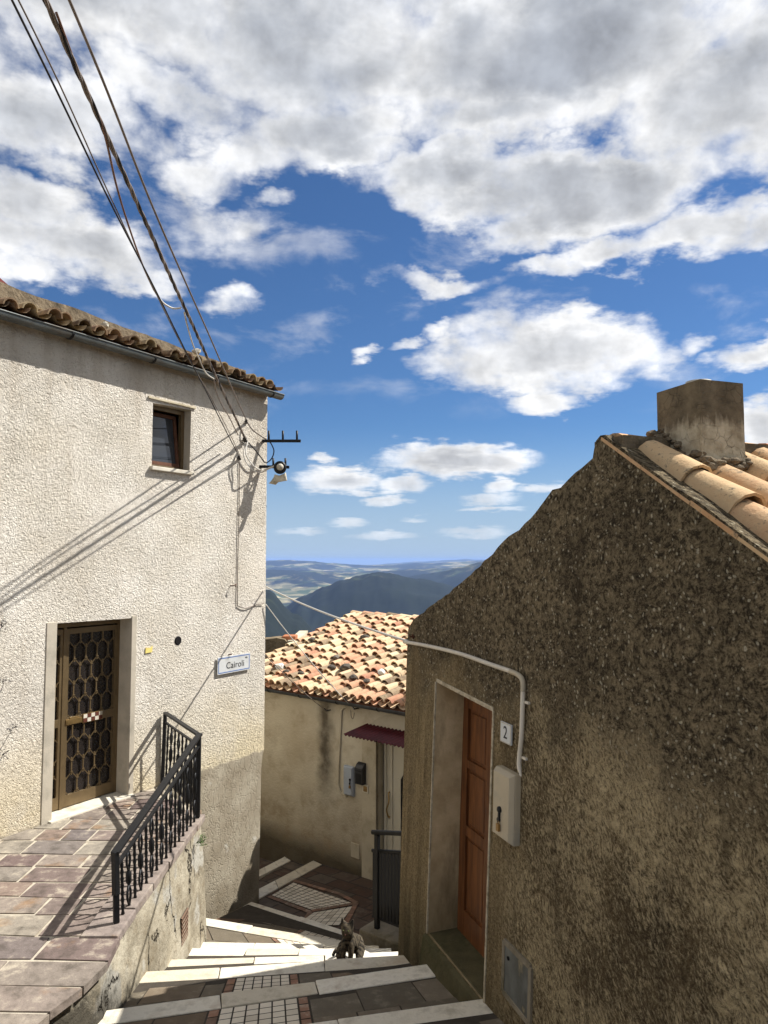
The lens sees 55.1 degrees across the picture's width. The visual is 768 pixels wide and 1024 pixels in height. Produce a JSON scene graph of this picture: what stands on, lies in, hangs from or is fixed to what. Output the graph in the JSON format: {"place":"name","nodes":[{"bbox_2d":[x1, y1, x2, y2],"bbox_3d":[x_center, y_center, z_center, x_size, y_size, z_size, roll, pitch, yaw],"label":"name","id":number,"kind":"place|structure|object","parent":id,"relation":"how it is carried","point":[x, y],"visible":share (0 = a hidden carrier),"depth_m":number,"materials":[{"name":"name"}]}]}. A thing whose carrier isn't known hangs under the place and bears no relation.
{"place":"outdoors","nodes":[
{"label":"outdoors","id":0,"kind":"place"},
{"bbox_2d":[0,787,200,1023],"bbox_3d":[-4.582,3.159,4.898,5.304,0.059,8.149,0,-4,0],"label":"terrace paving","id":1,"kind":"structure","parent":0,"point":[20,982],"depth_m":5.97,"materials":[{"name":"brown stone"}]},
{"bbox_2d":[0,618,18,801],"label":"shrub","id":2,"kind":"object","parent":1,"relation":"on","point":[2,681],"visible":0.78,"depth_m":7.32,"materials":[{"name":"plant"}]},
{"bbox_2d":[0,278,284,918],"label":"stucco house","id":3,"kind":"structure","parent":1,"relation":"on","point":[121,509],"depth_m":8.90,"materials":[{"name":"paint"}]},
{"bbox_2d":[62,625,116,807],"bbox_3d":[-3.442,2.348,8.620,0.052,1.995,0.695,-2,-4,31],"label":"door","id":4,"kind":"structure","parent":3,"relation":"in","point":[91,655],"depth_m":8.62,"materials":[{"name":"brown metal"}]},
{"bbox_2d":[100,321,108,328],"bbox_3d":[-3.494,-2.335,9.221,0.138,0.095,0.095,-4,-5,44],"label":"white lump","id":5,"kind":"object","parent":3,"relation":"on","point":[105,324],"visible":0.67,"depth_m":9.17,"materials":[{"name":"white stone"}]},
{"bbox_2d":[152,405,184,469],"bbox_3d":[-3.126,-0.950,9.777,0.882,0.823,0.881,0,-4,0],"label":"window","id":6,"kind":"structure","parent":3,"relation":"in","point":[168,452],"depth_m":9.73,"materials":[{"name":"brown wood"}]},
{"bbox_2d":[192,348,200,353],"bbox_3d":[-2.690,-2.304,10.550,0.134,0.089,0.114,0,-4,0],"label":"white lump","id":7,"kind":"object","parent":3,"relation":"on","point":[197,350],"visible":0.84,"depth_m":10.51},
{"bbox_2d":[217,653,249,674],"bbox_3d":[-2.107,2.131,10.347,0.014,0.238,0.659,-2,-4,31],"label":"street sign","id":8,"kind":"object","parent":3,"relation":"attached to","point":[232,663],"visible":1,"depth_m":10.33,"materials":[{"name":"ceramic"}]},
{"bbox_2d":[237,462,263,607],"bbox_3d":[-1.938,0.346,10.758,0.019,2.103,0.567,-2,-4,32],"label":"down lead","id":9,"kind":"object","parent":3,"relation":"attached to","point":[238,544],"visible":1,"depth_m":10.53,"materials":[{"name":"grey plastic"}]},
{"bbox_2d":[259,458,288,468],"bbox_3d":[-1.683,-0.724,11.057,0.534,0.155,0.152,0,-4,0],"label":"wall bracket","id":10,"kind":"object","parent":3,"relation":"attached to","point":[267,466],"depth_m":10.98,"materials":[{"name":"black metal"}]},
{"bbox_2d":[269,461,286,484],"bbox_3d":[-1.569,-0.582,10.915,0.268,0.347,0.187,0,-4,0],"label":"floodlight","id":11,"kind":"object","parent":10,"relation":"attached to","point":[279,467],"visible":1,"depth_m":10.89,"materials":[{"name":"black metal"}]},
{"bbox_2d":[245,442,273,470],"bbox_3d":[-1.832,-0.811,10.778,0.570,0.393,0.182,4,-5,-44],"label":"loose lead","id":12,"kind":"object","parent":11,"relation":"attached to","point":[252,464],"visible":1,"depth_m":10.61,"materials":[{"name":"grey plastic"}]},
{"bbox_2d":[262,431,300,442],"bbox_3d":[-1.557,-1.129,11.084,0.621,0.175,0.152,0,-4,0],"label":"wall bracket","id":13,"kind":"object","parent":3,"relation":"attached to","point":[282,440],"depth_m":11.01,"materials":[{"name":"black metal"}]},
{"bbox_2d":[247,441,274,462],"bbox_3d":[-1.852,-0.916,10.844,0.145,0.353,0.492,-4,-5,44],"label":"loose lead","id":14,"kind":"object","parent":13,"relation":"hanging from","point":[260,456],"visible":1,"depth_m":10.96,"materials":[{"name":"black rubber"}]},
{"bbox_2d":[265,655,325,710],"bbox_3d":[-1.492,2.619,11.708,0.012,1.337,1.653,-3,-5,40],"label":"street cable","id":15,"kind":"object","parent":3,"relation":"attached to","point":[295,684],"visible":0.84,"depth_m":11.78,"materials":[{"name":"black rubber"}]},
{"bbox_3d":[-2.020,-1.320,10.695,0.091,0.051,0.172,0,-4,0],"label":"cable anchor","id":16,"kind":"object","parent":3,"relation":"attached to","visible":0},
{"bbox_2d":[68,0,246,419],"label":"overhead cable","id":17,"kind":"object","parent":16,"relation":"attached to","point":[107,92],"visible":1,"depth_m":4.88,"materials":[{"name":"black rubber"}]},
{"bbox_2d":[247,421,265,439],"bbox_3d":[-1.866,-1.204,10.847,0.064,0.222,0.395,-3,-5,35],"label":"loose lead","id":18,"kind":"object","parent":16,"relation":"hanging from","point":[255,431],"visible":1,"depth_m":10.77,"materials":[{"name":"black rubber"}]},
{"bbox_3d":[-2.024,-1.044,10.625,0.101,0.070,0.174,0,-4,0],"label":"cable anchor","id":19,"kind":"object","parent":3,"relation":"attached to","visible":0},
{"bbox_2d":[42,0,245,438],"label":"overhead cable","id":20,"kind":"object","parent":19,"relation":"attached to","point":[55,23],"visible":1,"depth_m":4.91,"materials":[{"name":"black rubber"}]},
{"bbox_2d":[55,12,152,288],"bbox_3d":[-1.824,-2.239,5.080,0.064,0.430,2.736,1,-4,-8],"label":"overhead cable","id":21,"kind":"object","parent":20,"relation":"hanging from","point":[103,130],"visible":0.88,"depth_m":4.86,"materials":[{"name":"black rubber"}]},
{"bbox_2d":[153,290,180,308],"bbox_3d":[-1.969,-1.901,6.595,0.093,0.075,0.367,-2,-4,24],"label":"overhead cable","id":22,"kind":"object","parent":21,"relation":"attached to","point":[165,304],"visible":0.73,"depth_m":6.71,"materials":[{"name":"white rubber"}]},
{"bbox_2d":[184,312,213,378],"bbox_3d":[-1.925,-1.683,7.597,0.077,0.250,1.569,0,-4,-3],"label":"overhead cable","id":23,"kind":"object","parent":20,"relation":"attached to","point":[194,347],"visible":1,"depth_m":7.50,"materials":[{"name":"grey rubber"}]},
{"bbox_2d":[213,379,237,434],"bbox_3d":[-2.022,-1.300,9.386,0.060,0.308,2.064,0,-4,-4],"label":"overhead cable","id":24,"kind":"object","parent":20,"relation":"attached to","point":[222,405],"visible":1,"depth_m":9.16,"materials":[{"name":"black rubber"}]},
{"bbox_2d":[243,442,272,472],"bbox_3d":[-1.851,-0.785,10.800,0.588,0.419,0.213,4,-5,-44],"label":"loose lead","id":25,"kind":"object","parent":19,"relation":"hanging from","point":[248,464],"visible":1,"depth_m":10.60,"materials":[{"name":"grey plastic"}]},
{"bbox_3d":[-2.092,-0.777,10.541,0.091,0.051,0.172,0,-4,0],"label":"cable anchor","id":26,"kind":"object","parent":3,"relation":"attached to","visible":0},
{"bbox_2d":[11,0,238,455],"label":"overhead cable","id":27,"kind":"object","parent":26,"relation":"attached to","point":[44,65],"visible":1,"depth_m":4.89,"materials":[{"name":"black rubber"}]},
{"bbox_2d":[18,0,239,454],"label":"overhead cable","id":28,"kind":"object","parent":26,"relation":"attached to","point":[102,178],"visible":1,"depth_m":4.71,"materials":[{"name":"black rubber"}]},
{"bbox_2d":[98,902,504,1023],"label":"stepped street","id":29,"kind":"structure","parent":0,"point":[252,963],"depth_m":5.68,"materials":[{"name":"stone"}]},
{"bbox_2d":[49,814,205,1023],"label":"retaining wall","id":30,"kind":"structure","parent":29,"relation":"on","point":[161,925],"depth_m":6.38,"materials":[{"name":"paint"}]},
{"bbox_2d":[111,712,202,923],"bbox_3d":[-2.169,2.837,7.485,0.565,0.907,3.662,1,-4,-11],"label":"iron railing","id":31,"kind":"object","parent":30,"relation":"on","point":[189,773],"visible":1,"depth_m":6.91,"materials":[{"name":"black metal"}]},
{"bbox_2d":[196,833,208,845],"bbox_3d":[-1.918,3.462,7.763,0.135,0.139,0.137,-3,-5,42],"label":"wall weed","id":32,"kind":"object","parent":30,"relation":"attached to","point":[200,841],"depth_m":7.76,"materials":[{"name":"green plant"}]},
{"bbox_2d":[332,918,364,958],"bbox_3d":[-0.319,3.869,6.742,0.271,0.403,0.364,2,-4,-29],"label":"tabby cat","id":33,"kind":"object","parent":29,"relation":"on","point":[351,942],"visible":0.83,"depth_m":6.62},
{"bbox_2d":[359,921,398,951],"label":"landing block","id":34,"kind":"structure","parent":29,"relation":"on","point":[385,935],"depth_m":8.03,"materials":[{"name":"stone"}]},
{"bbox_2d":[371,830,401,929],"bbox_3d":[0.276,3.978,7.907,1.049,1.264,0.052,-3,-5,39],"label":"landing railing","id":35,"kind":"object","parent":34,"relation":"on","point":[386,880],"visible":0.4,"depth_m":8.10,"materials":[{"name":"black metal"}]},
{"bbox_2d":[398,379,767,1023],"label":"stone house","id":36,"kind":"structure","parent":29,"relation":"on","point":[608,601],"depth_m":3.92,"materials":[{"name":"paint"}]},
{"bbox_2d":[266,586,408,640],"bbox_3d":[-0.768,1.143,8.816,0.023,0.358,4.752,2,-4,-24],"label":"street cable","id":37,"kind":"object","parent":36,"relation":"attached to","point":[382,633],"visible":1,"depth_m":8.03,"materials":[{"name":"black rubber"}]},
{"bbox_2d":[403,641,529,776],"bbox_3d":[0.549,1.410,5.683,0.053,0.678,2.199,1,-4,-19],"label":"white conduit","id":38,"kind":"object","parent":36,"relation":"attached to","point":[523,702],"visible":1,"depth_m":4.73,"materials":[{"name":"plastic"}]},
{"bbox_2d":[457,697,491,957],"bbox_3d":[0.818,2.365,5.614,0.122,2.001,1.030,1,-4,-19],"label":"door","id":39,"kind":"structure","parent":36,"relation":"in","point":[477,719],"depth_m":5.83,"materials":[{"name":"brown wood"}]},
{"bbox_2d":[492,765,520,845],"bbox_3d":[0.795,1.915,4.809,0.128,0.443,0.251,1,-4,-19],"label":"meter box","id":40,"kind":"object","parent":36,"relation":"attached to","point":[506,800],"visible":1,"depth_m":4.72,"materials":[{"name":"grey plastic"}]},
{"bbox_2d":[500,721,512,745],"bbox_3d":[0.813,1.471,4.897,0.020,0.133,0.146,1,-4,-19],"label":"number plate","id":41,"kind":"object","parent":36,"relation":"attached to","point":[506,732],"visible":1,"depth_m":4.88,"materials":[{"name":"ceramic"}]},
{"bbox_2d":[258,858,373,933],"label":"street","id":42,"kind":"structure","parent":0,"point":[359,889],"depth_m":11.14,"materials":[{"name":"grey stone"}]},
{"bbox_2d":[259,857,321,898],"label":"alley kerb","id":43,"kind":"structure","parent":42,"relation":"on","point":[269,888],"depth_m":11.87,"materials":[{"name":"white stone"}]},
{"bbox_2d":[273,883,351,924],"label":"tile paving","id":44,"kind":"structure","parent":42,"relation":"on","point":[319,916],"depth_m":10.63,"materials":[{"name":"grey tile"}]},
{"bbox_2d":[268,880,357,922],"bbox_3d":[-1.009,5.614,10.647,1.151,0.163,1.926,2,-4,-23],"label":"brick edging","id":45,"kind":"object","parent":42,"relation":"on","point":[354,904],"visible":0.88,"depth_m":10.53,"materials":[{"name":"ceramic"}]},
{"bbox_2d":[265,559,483,636],"bbox_3d":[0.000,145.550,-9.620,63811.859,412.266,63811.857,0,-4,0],"label":"terrain","id":46,"kind":"structure","parent":0,"point":[406,588],"depth_m":3726.20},
{"bbox_2d":[265,631,307,652],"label":"house","id":47,"kind":"structure","parent":46,"relation":"on","point":[273,643],"depth_m":20.81,"materials":[{"name":"paint"}]},
{"bbox_2d":[260,610,418,879],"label":"tiled cottage","id":48,"kind":"structure","parent":46,"relation":"on","point":[309,812],"depth_m":12.53,"materials":[{"name":"paint"}]},
{"bbox_2d":[275,663,283,668],"bbox_3d":[-1.933,2.856,13.630,0.187,0.110,0.192,0,-4,0],"label":"roof stone","id":49,"kind":"object","parent":48,"relation":"on","point":[280,665],"visible":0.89,"depth_m":13.57,"materials":[{"name":"white stone"}]},
{"bbox_2d":[265,604,353,708],"bbox_3d":[-1.122,2.279,11.424,1.662,1.755,0.015,3,-5,-39],"label":"street cable","id":50,"kind":"object","parent":48,"relation":"attached to","point":[304,654],"visible":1,"depth_m":11.34,"materials":[{"name":"grey rubber"}]},
{"bbox_2d":[327,665,335,669],"bbox_3d":[-0.926,2.766,13.059,0.163,0.106,0.157,0,-4,0],"label":"roof stone","id":51,"kind":"object","parent":48,"relation":"on","point":[332,667],"visible":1,"depth_m":13.00,"materials":[{"name":"grey stone"}]},
{"bbox_2d":[339,663,350,670],"bbox_3d":[-0.681,2.733,12.923,0.188,0.139,0.254,-1,-4,18],"label":"roof stone","id":52,"kind":"object","parent":48,"relation":"on","point":[345,667],"visible":0.96,"depth_m":12.84,"materials":[{"name":"grey stone"}]},
{"bbox_2d":[337,706,356,796],"bbox_3d":[-0.583,3.896,11.983,0.471,1.480,0.032,-3,-5,41],"label":"wall conduit","id":53,"kind":"object","parent":48,"relation":"attached to","point":[339,789],"depth_m":12.09,"materials":[{"name":"paint"}]},
{"bbox_2d":[344,765,354,796],"bbox_3d":[-0.569,4.351,11.918,0.212,0.467,0.110,-3,-5,41],"label":"meter box","id":54,"kind":"object","parent":48,"relation":"attached to","point":[349,780],"visible":0.98,"depth_m":11.87,"materials":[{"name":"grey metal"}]},
{"bbox_2d":[349,674,356,680],"bbox_3d":[-0.522,2.784,12.386,0.148,0.098,0.171,0,-4,0],"label":"roof stone","id":55,"kind":"object","parent":48,"relation":"on","point":[353,677],"visible":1,"depth_m":12.34,"materials":[{"name":"grey stone"}]},
{"bbox_2d":[355,761,365,784],"bbox_3d":[-0.379,4.167,11.731,0.166,0.330,0.099,-3,-5,41],"label":"mailbox","id":56,"kind":"object","parent":48,"relation":"attached to","point":[360,773],"visible":1,"depth_m":11.69,"materials":[{"name":"black metal"}]},
{"bbox_2d":[360,634,368,638],"bbox_3d":[-0.382,2.455,14.420,0.173,0.120,0.158,1,-4,-18],"label":"roof stone","id":57,"kind":"object","parent":48,"relation":"on","point":[364,636],"visible":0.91,"depth_m":14.38,"materials":[{"name":"grey stone"}]},
{"bbox_2d":[362,785,368,792],"bbox_3d":[-0.295,4.399,11.695,0.123,0.124,0.022,-3,-5,41],"label":"doorbell","id":58,"kind":"object","parent":48,"relation":"attached to","point":[365,788],"visible":1,"depth_m":11.68,"materials":[{"name":"beige plastic"}]},
{"bbox_2d":[344,723,404,747],"bbox_3d":[0.052,3.449,11.114,1.300,0.242,0.553,-3,-5,41],"label":"door awning","id":59,"kind":"object","parent":48,"relation":"attached to","point":[382,735],"depth_m":11.19,"materials":[{"name":"red metal"}]},
{"bbox_2d":[377,668,384,674],"bbox_3d":[-0.044,2.687,12.393,0.134,0.108,0.169,0,-4,0],"label":"roof stone","id":60,"kind":"object","parent":48,"relation":"on","point":[381,671],"visible":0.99,"depth_m":12.33,"materials":[{"name":"white stone"}]},
{"bbox_2d":[384,743,403,849],"bbox_3d":[0.355,4.595,11.332,0.960,2.065,0.128,-3,-5,41],"label":"door","id":61,"kind":"structure","parent":48,"relation":"in","point":[393,756],"depth_m":11.55,"materials":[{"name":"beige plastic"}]},
{"bbox_2d":[0,0,767,564],"label":"sky","id":62,"kind":"structure","parent":0,"point":[468,246],"materials":[{"name":"blue"}]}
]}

